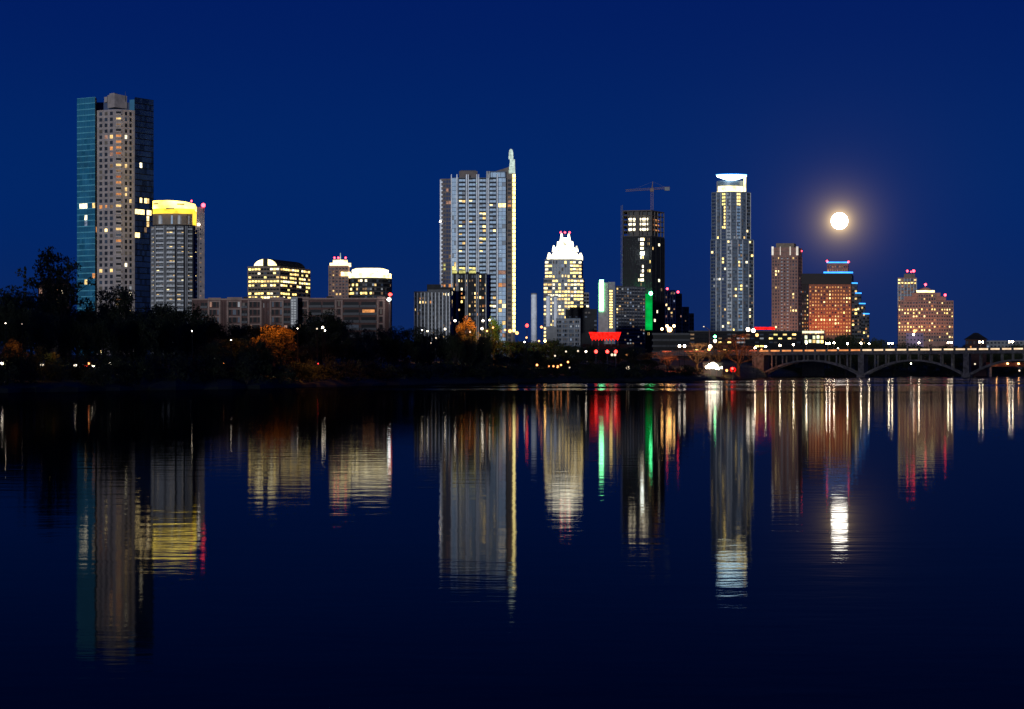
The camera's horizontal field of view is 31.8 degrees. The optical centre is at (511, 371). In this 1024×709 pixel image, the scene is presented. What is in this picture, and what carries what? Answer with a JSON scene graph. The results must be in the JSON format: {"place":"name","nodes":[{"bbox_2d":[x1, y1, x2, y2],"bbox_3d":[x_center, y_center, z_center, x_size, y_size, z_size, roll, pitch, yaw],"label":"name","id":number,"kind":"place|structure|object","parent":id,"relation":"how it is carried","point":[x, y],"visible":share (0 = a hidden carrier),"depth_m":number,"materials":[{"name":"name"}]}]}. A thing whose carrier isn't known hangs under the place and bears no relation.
{"place":"outdoors","nodes":[
{"label":"outdoors","id":0,"kind":"place"},
{"bbox_2d":[0,376,1023,708],"bbox_3d":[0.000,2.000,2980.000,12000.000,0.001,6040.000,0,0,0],"label":"water","id":1,"kind":"structure","parent":0,"point":[824,542],"depth_m":20.63,"materials":[{"name":"blue liquid"}]},
{"bbox_2d":[984,362,1023,376],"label":"footbridge","id":2,"kind":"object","parent":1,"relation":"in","point":[1013,364],"visible":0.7,"depth_m":790.00,"materials":[{"name":"concrete"}]},
{"bbox_2d":[0,355,1023,392],"bbox_3d":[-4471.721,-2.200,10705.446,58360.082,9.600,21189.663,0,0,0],"label":"ground","id":3,"kind":"structure","parent":0,"point":[747,370],"depth_m":283.15,"materials":[{"name":"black plant"}]},
{"bbox_2d":[0,347,19,382],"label":"shrub","id":4,"kind":"object","parent":3,"relation":"on","point":[5,359],"visible":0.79,"depth_m":182.82,"materials":[{"name":"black plant"}]},
{"bbox_2d":[0,339,29,374],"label":"tree","id":5,"kind":"object","parent":3,"relation":"on","point":[14,348],"visible":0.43,"depth_m":187.84,"materials":[{"name":"brown plant"}]},
{"bbox_2d":[0,300,31,362],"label":"tree","id":6,"kind":"object","parent":3,"relation":"on","point":[13,320],"visible":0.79,"depth_m":195.78,"materials":[{"name":"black plant"}]},
{"bbox_2d":[0,285,35,350],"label":"tree","id":7,"kind":"object","parent":3,"relation":"on","point":[5,297],"visible":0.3,"depth_m":229.92,"materials":[{"name":"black plant"}]},
{"bbox_2d":[20,306,58,364],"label":"tree","id":8,"kind":"object","parent":3,"relation":"on","point":[36,334],"visible":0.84,"depth_m":202.98,"materials":[{"name":"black plant"}]},
{"bbox_2d":[27,345,57,380],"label":"shrub","id":9,"kind":"object","parent":3,"relation":"on","point":[38,357],"visible":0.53,"depth_m":189.98,"materials":[{"name":"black plant"}]},
{"bbox_2d":[12,246,96,357],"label":"tree","id":10,"kind":"object","parent":3,"relation":"on","point":[53,290],"visible":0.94,"depth_m":233.92,"materials":[{"name":"black plant"}]},
{"bbox_2d":[50,319,80,369],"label":"tree","id":11,"kind":"object","parent":3,"relation":"on","point":[63,346],"visible":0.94,"depth_m":207.20,"materials":[{"name":"black plant"}]},
{"bbox_2d":[60,348,83,379],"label":"shrub","id":12,"kind":"object","parent":3,"relation":"on","point":[72,362],"visible":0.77,"depth_m":193.99,"materials":[{"name":"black plant"}]},
{"bbox_2d":[64,349,98,379],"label":"shrub","id":13,"kind":"object","parent":3,"relation":"on","point":[78,361],"visible":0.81,"depth_m":194.18,"materials":[{"name":"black plant"}]},
{"bbox_2d":[71,301,101,356],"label":"tree","id":14,"kind":"object","parent":3,"relation":"on","point":[87,311],"visible":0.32,"depth_m":239.54,"materials":[{"name":"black plant"}]},
{"bbox_2d":[83,319,119,362],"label":"tree","id":15,"kind":"object","parent":3,"relation":"on","point":[100,330],"visible":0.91,"depth_m":209.02,"materials":[{"name":"black plant"}]},
{"bbox_2d":[92,284,136,353],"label":"tree","id":16,"kind":"object","parent":3,"relation":"on","point":[123,300],"visible":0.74,"depth_m":243.95,"materials":[{"name":"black plant"}]},
{"bbox_2d":[77,92,153,354],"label":"residential tower","id":17,"kind":"structure","parent":3,"relation":"on","point":[115,165],"depth_m":1004.74,"materials":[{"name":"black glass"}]},
{"bbox_2d":[77,97,153,354],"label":"window","id":18,"kind":"structure","parent":17,"relation":"in","point":[137,100],"depth_m":1006.04,"materials":[{"name":"teal glass"}]},
{"bbox_2d":[105,355,134,382],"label":"shrub","id":19,"kind":"object","parent":3,"relation":"on","point":[121,376],"visible":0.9,"depth_m":195.93,"materials":[{"name":"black plant"}]},
{"bbox_2d":[148,303,183,364],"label":"tree","id":20,"kind":"object","parent":3,"relation":"on","point":[166,314],"visible":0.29,"depth_m":248.78,"materials":[{"name":"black plant"}]},
{"bbox_2d":[151,200,204,353],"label":"residential tower","id":21,"kind":"structure","parent":3,"relation":"on","point":[177,258],"depth_m":960.68,"materials":[{"name":"beige concrete"}]},
{"bbox_2d":[157,215,200,318],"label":"window","id":22,"kind":"structure","parent":21,"relation":"in","point":[171,215],"depth_m":960.67,"materials":[{"name":"black glass"}]},
{"bbox_2d":[174,318,209,363],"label":"tree","id":23,"kind":"object","parent":3,"relation":"on","point":[181,331],"visible":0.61,"depth_m":240.41,"materials":[{"name":"black plant"}]},
{"bbox_2d":[174,302,215,368],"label":"tree","id":24,"kind":"object","parent":3,"relation":"on","point":[194,313],"visible":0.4,"depth_m":249.00,"materials":[{"name":"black plant"}]},
{"bbox_2d":[183,315,211,366],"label":"tree","id":25,"kind":"object","parent":3,"relation":"on","point":[198,339],"visible":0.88,"depth_m":238.93,"materials":[{"name":"black plant"}]},
{"bbox_2d":[204,319,240,348],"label":"tree","id":26,"kind":"object","parent":3,"relation":"on","point":[214,332],"visible":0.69,"depth_m":276.44,"materials":[{"name":"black plant"}]},
{"bbox_2d":[219,337,251,363],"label":"tree","id":27,"kind":"object","parent":3,"relation":"on","point":[236,343],"visible":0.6,"depth_m":239.82,"materials":[{"name":"black plant"}]},
{"bbox_2d":[192,297,290,354],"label":"apartment block","id":28,"kind":"structure","parent":3,"relation":"on","point":[254,312],"depth_m":760.58,"materials":[{"name":"brick"}]},
{"bbox_2d":[242,302,290,334],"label":"window","id":29,"kind":"structure","parent":28,"relation":"in","point":[254,303],"depth_m":760.51,"materials":[{"name":"black glass"}]},
{"bbox_2d":[237,335,263,380],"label":"tree","id":30,"kind":"object","parent":3,"relation":"on","point":[249,350],"visible":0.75,"depth_m":222.96,"materials":[{"name":"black plant"}]},
{"bbox_2d":[241,323,276,357],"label":"tree","id":31,"kind":"object","parent":3,"relation":"on","point":[257,331],"visible":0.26,"depth_m":261.13,"materials":[{"name":"black plant"}]},
{"bbox_2d":[250,337,275,379],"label":"tree","id":32,"kind":"object","parent":3,"relation":"on","point":[263,351],"visible":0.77,"depth_m":225.15,"materials":[{"name":"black plant"}]},
{"bbox_2d":[247,325,300,375],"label":"tree","id":33,"kind":"object","parent":3,"relation":"on","point":[283,336],"visible":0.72,"depth_m":237.74,"materials":[{"name":"orange plant"}]},
{"bbox_2d":[247,259,309,297],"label":"office building","id":34,"kind":"structure","parent":3,"relation":"on","point":[267,278],"depth_m":1756.52,"materials":[{"name":"glass"}]},
{"bbox_2d":[248,268,309,297],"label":"window","id":35,"kind":"structure","parent":34,"relation":"in","point":[249,273],"depth_m":1758.99,"materials":[{"name":"yellow glass"}]},
{"bbox_2d":[291,297,297,344],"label":"stair tower","id":36,"kind":"structure","parent":3,"relation":"on","point":[294,309],"depth_m":735.00,"materials":[{"name":"grey concrete"}]},
{"bbox_2d":[276,361,313,381],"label":"shrub","id":37,"kind":"object","parent":3,"relation":"on","point":[301,370],"visible":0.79,"depth_m":234.15,"materials":[{"name":"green plant"}]},
{"bbox_2d":[283,347,309,369],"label":"tree","id":38,"kind":"object","parent":3,"relation":"on","point":[302,356],"visible":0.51,"depth_m":261.94,"materials":[{"name":"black plant"}]},
{"bbox_2d":[285,323,316,364],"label":"tree","id":39,"kind":"object","parent":3,"relation":"on","point":[302,337],"visible":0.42,"depth_m":288.05,"materials":[{"name":"black plant"}]},
{"bbox_2d":[293,344,320,364],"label":"tree","id":40,"kind":"object","parent":3,"relation":"on","point":[312,355],"visible":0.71,"depth_m":268.28,"materials":[{"name":"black plant"}]},
{"bbox_2d":[300,359,327,380],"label":"shrub","id":41,"kind":"object","parent":3,"relation":"on","point":[318,370],"visible":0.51,"depth_m":241.80,"materials":[{"name":"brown plant"}]},
{"bbox_2d":[301,326,341,365],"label":"tree","id":42,"kind":"object","parent":3,"relation":"on","point":[320,339],"visible":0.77,"depth_m":275.99,"materials":[{"name":"black plant"}]},
{"bbox_2d":[311,364,338,379],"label":"shrub","id":43,"kind":"object","parent":3,"relation":"on","point":[325,370],"visible":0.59,"depth_m":247.46,"materials":[{"name":"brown plant"}]},
{"bbox_2d":[302,307,348,365],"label":"tree","id":44,"kind":"object","parent":3,"relation":"on","point":[332,326],"visible":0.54,"depth_m":284.81,"materials":[{"name":"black plant"}]},
{"bbox_2d":[321,353,346,378],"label":"shrub","id":45,"kind":"object","parent":3,"relation":"on","point":[326,362],"visible":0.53,"depth_m":254.22,"materials":[{"name":"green plant"}]},
{"bbox_2d":[328,253,350,297],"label":"office tower","id":46,"kind":"structure","parent":3,"relation":"on","point":[338,277],"depth_m":1700.30,"materials":[{"name":"concrete"}]},
{"bbox_2d":[298,296,390,355],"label":"apartment block","id":47,"kind":"structure","parent":3,"relation":"on","point":[369,313],"depth_m":740.45,"materials":[{"name":"brick"}]},
{"bbox_2d":[349,268,391,338],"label":"office building","id":48,"kind":"structure","parent":3,"relation":"on","point":[370,282],"depth_m":1702.25,"materials":[{"name":"concrete"}]},
{"bbox_2d":[349,279,391,328],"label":"window","id":49,"kind":"structure","parent":48,"relation":"in","point":[355,280],"depth_m":1702.58,"materials":[{"name":"black glass"}]},
{"bbox_2d":[363,360,396,378],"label":"shrub","id":50,"kind":"object","parent":3,"relation":"on","point":[373,371],"visible":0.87,"depth_m":273.59,"materials":[{"name":"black plant"}]},
{"bbox_2d":[369,326,393,366],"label":"tree","id":51,"kind":"object","parent":3,"relation":"on","point":[381,333],"visible":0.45,"depth_m":315.86,"materials":[{"name":"black plant"}]},
{"bbox_2d":[404,326,431,362],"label":"tree","id":52,"kind":"object","parent":3,"relation":"on","point":[417,337],"visible":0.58,"depth_m":329.75,"materials":[{"name":"black plant"}]},
{"bbox_2d":[414,284,451,357],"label":"apartment block","id":53,"kind":"structure","parent":3,"relation":"on","point":[431,307],"depth_m":1440.85,"materials":[{"name":"concrete"}]},
{"bbox_2d":[430,329,452,362],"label":"tree","id":54,"kind":"object","parent":3,"relation":"on","point":[435,343],"visible":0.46,"depth_m":364.16,"materials":[{"name":"black plant"}]},
{"bbox_2d":[434,335,459,368],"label":"tree","id":55,"kind":"object","parent":3,"relation":"on","point":[445,356],"visible":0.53,"depth_m":321.37,"materials":[{"name":"black plant"}]},
{"bbox_2d":[446,334,465,373],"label":"tree","id":56,"kind":"object","parent":3,"relation":"on","point":[455,351],"visible":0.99,"depth_m":313.62,"materials":[{"name":"green plant"}]},
{"bbox_2d":[455,316,480,362],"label":"tree","id":57,"kind":"object","parent":3,"relation":"on","point":[465,325],"visible":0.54,"depth_m":394.61,"materials":[{"name":"orange plant"}]},
{"bbox_2d":[452,271,486,349],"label":"apartment block","id":58,"kind":"structure","parent":3,"relation":"on","point":[469,294],"depth_m":1494.23,"materials":[{"name":"grey concrete"}]},
{"bbox_2d":[453,292,483,336],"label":"window","id":59,"kind":"structure","parent":58,"relation":"in","point":[480,292],"depth_m":1494.47,"materials":[{"name":"black glass"}]},
{"bbox_2d":[460,333,478,376],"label":"tree","id":60,"kind":"object","parent":3,"relation":"on","point":[470,353],"visible":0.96,"depth_m":320.63,"materials":[{"name":"green plant"}]},
{"bbox_2d":[439,149,514,357],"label":"condominium tower","id":61,"kind":"structure","parent":3,"relation":"on","point":[477,225],"depth_m":1510.00,"materials":[{"name":"concrete"}]},
{"bbox_2d":[441,172,510,344],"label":"window","id":62,"kind":"structure","parent":61,"relation":"in","point":[502,181],"depth_m":1509.88,"materials":[{"name":"blue glass"}]},
{"bbox_2d":[475,333,492,369],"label":"tree","id":63,"kind":"object","parent":3,"relation":"on","point":[485,352],"visible":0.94,"depth_m":327.82,"materials":[{"name":"green plant"}]},
{"bbox_2d":[482,316,502,358],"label":"tree","id":64,"kind":"object","parent":3,"relation":"on","point":[494,334],"visible":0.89,"depth_m":397.52,"materials":[{"name":"green plant"}]},
{"bbox_2d":[500,340,527,364],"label":"tree","id":65,"kind":"object","parent":3,"relation":"on","point":[520,348],"visible":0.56,"depth_m":411.67,"materials":[{"name":"green plant"}]},
{"bbox_2d":[505,350,536,367],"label":"tree","id":66,"kind":"object","parent":3,"relation":"on","point":[518,358],"visible":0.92,"depth_m":358.24,"materials":[{"name":"green plant"}]},
{"bbox_2d":[531,293,536,348],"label":"chimney","id":67,"kind":"object","parent":3,"relation":"on","point":[534,317],"visible":0.83,"depth_m":928.69,"materials":[{"name":"grey concrete"}]},
{"bbox_2d":[525,341,553,364],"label":"tree","id":68,"kind":"object","parent":3,"relation":"on","point":[537,345],"visible":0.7,"depth_m":403.84,"materials":[{"name":"green plant"}]},
{"bbox_2d":[546,295,550,325],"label":"chimney","id":69,"kind":"object","parent":3,"relation":"on","point":[548,310],"visible":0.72,"depth_m":948.94,"materials":[{"name":"grey concrete"}]},
{"bbox_2d":[542,338,562,366],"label":"tree","id":70,"kind":"object","parent":3,"relation":"on","point":[548,341],"visible":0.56,"depth_m":413.00,"materials":[{"name":"green plant"}]},
{"bbox_2d":[544,231,588,354],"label":"office tower","id":71,"kind":"structure","parent":3,"relation":"on","point":[564,280],"depth_m":1640.29,"materials":[{"name":"beige stone"}]},
{"bbox_2d":[544,261,588,325],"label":"window","id":72,"kind":"structure","parent":71,"relation":"in","point":[556,284],"depth_m":1640.16,"materials":[{"name":"yellow glass"}]},
{"bbox_2d":[553,345,579,362],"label":"tree","id":73,"kind":"object","parent":3,"relation":"on","point":[559,351],"visible":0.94,"depth_m":404.88,"materials":[{"name":"green plant"}]},
{"bbox_2d":[546,318,603,358],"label":"power station","id":74,"kind":"object","parent":3,"relation":"on","point":[565,331],"visible":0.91,"depth_m":901.22,"materials":[{"name":"concrete"}]},
{"bbox_2d":[559,344,593,363],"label":"tree","id":75,"kind":"object","parent":3,"relation":"on","point":[578,357],"visible":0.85,"depth_m":406.93,"materials":[{"name":"green plant"}]},
{"bbox_2d":[565,307,596,345],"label":"office building","id":76,"kind":"structure","parent":3,"relation":"on","point":[587,316],"depth_m":1051.19,"materials":[{"name":"black glass"}]},
{"bbox_2d":[574,344,601,364],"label":"tree","id":77,"kind":"object","parent":3,"relation":"on","point":[589,349],"visible":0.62,"depth_m":413.75,"materials":[{"name":"green plant"}]},
{"bbox_2d":[589,332,620,345],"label":"lit sign","id":78,"kind":"object","parent":3,"relation":"on","point":[604,335],"visible":0.96,"depth_m":635.50,"materials":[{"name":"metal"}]},
{"bbox_2d":[598,280,614,343],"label":"office building","id":79,"kind":"structure","parent":3,"relation":"on","point":[606,307],"depth_m":1300.00,"materials":[{"name":"beige concrete"}]},
{"bbox_2d":[582,344,633,359],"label":"building","id":80,"kind":"structure","parent":3,"relation":"on","point":[606,346],"depth_m":640.94,"materials":[{"name":"black glass"}]},
{"bbox_2d":[616,286,644,356],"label":"hotel","id":81,"kind":"structure","parent":3,"relation":"on","point":[630,313],"depth_m":1298.06,"materials":[{"name":"concrete"}]},
{"bbox_2d":[617,312,644,343],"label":"window","id":82,"kind":"structure","parent":81,"relation":"in","point":[624,312],"depth_m":1299.06,"materials":[{"name":"black glass"}]},
{"bbox_2d":[621,205,664,358],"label":"unfinished tower","id":83,"kind":"structure","parent":3,"relation":"on","point":[643,254],"depth_m":1503.37,"materials":[{"name":"concrete"}]},
{"bbox_2d":[624,238,663,343],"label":"window","id":84,"kind":"structure","parent":83,"relation":"in","point":[658,253],"depth_m":1504.73,"materials":[{"name":"black glass"}]},
{"bbox_2d":[652,333,689,358],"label":"parking garage","id":85,"kind":"structure","parent":3,"relation":"on","point":[660,341],"depth_m":900.33,"materials":[{"name":"concrete"}]},
{"bbox_2d":[665,288,693,332],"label":"office building","id":86,"kind":"structure","parent":3,"relation":"on","point":[679,316],"depth_m":1804.25,"materials":[{"name":"glass"}]},
{"bbox_2d":[677,342,713,369],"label":"tree","id":87,"kind":"object","parent":3,"relation":"on","point":[696,361],"visible":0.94,"depth_m":449.80,"materials":[{"name":"brown plant"}]},
{"bbox_2d":[700,340,738,362],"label":"tree","id":88,"kind":"object","parent":3,"relation":"on","point":[719,360],"visible":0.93,"depth_m":469.01,"materials":[{"name":"brown plant"}]},
{"bbox_2d":[710,174,753,330],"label":"condominium tower","id":89,"kind":"structure","parent":3,"relation":"on","point":[731,275],"depth_m":1901.92,"materials":[{"name":"grey glass"}]},
{"bbox_2d":[711,193,752,330],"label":"window","id":90,"kind":"structure","parent":89,"relation":"in","point":[748,214],"depth_m":1901.69,"materials":[{"name":"blue glass"}]},
{"bbox_2d":[710,332,764,375],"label":"tree","id":91,"kind":"object","parent":3,"relation":"on","point":[738,362],"visible":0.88,"depth_m":499.73,"materials":[{"name":"brown plant"}]},
{"bbox_2d":[688,331,801,362],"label":"building","id":92,"kind":"structure","parent":3,"relation":"on","point":[774,340],"depth_m":860.00,"materials":[{"name":"concrete"}]},
{"bbox_2d":[772,243,801,363],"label":"residential tower","id":93,"kind":"structure","parent":3,"relation":"on","point":[786,287],"depth_m":1850.00,"materials":[{"name":"brown stone"}]},
{"bbox_2d":[773,257,801,340],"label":"window","id":94,"kind":"structure","parent":93,"relation":"in","point":[798,257],"depth_m":1849.94,"materials":[{"name":"black glass"}]},
{"bbox_2d":[802,330,824,375],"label":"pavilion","id":95,"kind":"structure","parent":3,"relation":"on","point":[813,368],"depth_m":831.00,"materials":[{"name":"concrete"}]},
{"bbox_2d":[801,260,868,347],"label":"office building","id":96,"kind":"structure","parent":3,"relation":"on","point":[833,306],"depth_m":1700.00,"materials":[{"name":"red stone"}]},
{"bbox_2d":[802,266,868,343],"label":"window","id":97,"kind":"structure","parent":96,"relation":"in","point":[828,266],"depth_m":1700.92,"materials":[{"name":"yellow glass"}]},
{"bbox_2d":[651,347,1023,377],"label":"arch bridge","id":98,"kind":"structure","parent":3,"relation":"on","point":[761,362],"depth_m":665.88,"materials":[{"name":"concrete"}]},
{"bbox_2d":[824,333,861,375],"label":"tree","id":99,"kind":"object","parent":3,"relation":"on","point":[842,341],"visible":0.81,"depth_m":858.62,"materials":[{"name":"green plant"}]},
{"bbox_2d":[856,337,885,368],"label":"tree","id":100,"kind":"object","parent":3,"relation":"on","point":[872,344],"visible":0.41,"depth_m":899.47,"materials":[{"name":"green plant"}]},
{"bbox_2d":[898,270,916,299],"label":"office tower","id":101,"kind":"structure","parent":3,"relation":"on","point":[907,284],"depth_m":1999.89,"materials":[{"name":"concrete"}]},
{"bbox_2d":[906,329,922,359],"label":"building","id":102,"kind":"structure","parent":3,"relation":"on","point":[913,338],"depth_m":1500.00,"materials":[{"name":"concrete"}]},
{"bbox_2d":[898,283,953,363],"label":"hotel","id":103,"kind":"structure","parent":3,"relation":"on","point":[928,313],"depth_m":1850.20,"materials":[{"name":"brown stone"}]},
{"bbox_2d":[899,295,952,340],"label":"window","id":104,"kind":"structure","parent":103,"relation":"in","point":[919,295],"depth_m":1849.94,"materials":[{"name":"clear glass"}]},
{"bbox_2d":[964,333,987,375],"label":"house","id":105,"kind":"structure","parent":3,"relation":"on","point":[972,340],"depth_m":900.00,"materials":[{"name":"brick"}]},
{"bbox_2d":[986,341,1023,368],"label":"building","id":106,"kind":"structure","parent":3,"relation":"on","point":[999,344],"depth_m":1050.00,"materials":[{"name":"grey concrete"}]},
{"bbox_2d":[0,0,1023,354],"label":"sky","id":107,"kind":"structure","parent":0,"point":[309,133],"materials":[{"name":"blue"}]},
{"bbox_2d":[703,362,722,375],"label":"park shelter","id":108,"kind":"object","parent":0,"point":[714,369],"visible":0.94,"depth_m":441.20,"materials":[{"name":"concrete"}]},
{"bbox_2d":[831,213,847,228],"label":"moon","id":109,"kind":"object","parent":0,"point":[839,220],"visible":1,"depth_m":25412.33,"materials":[{"name":"white"}]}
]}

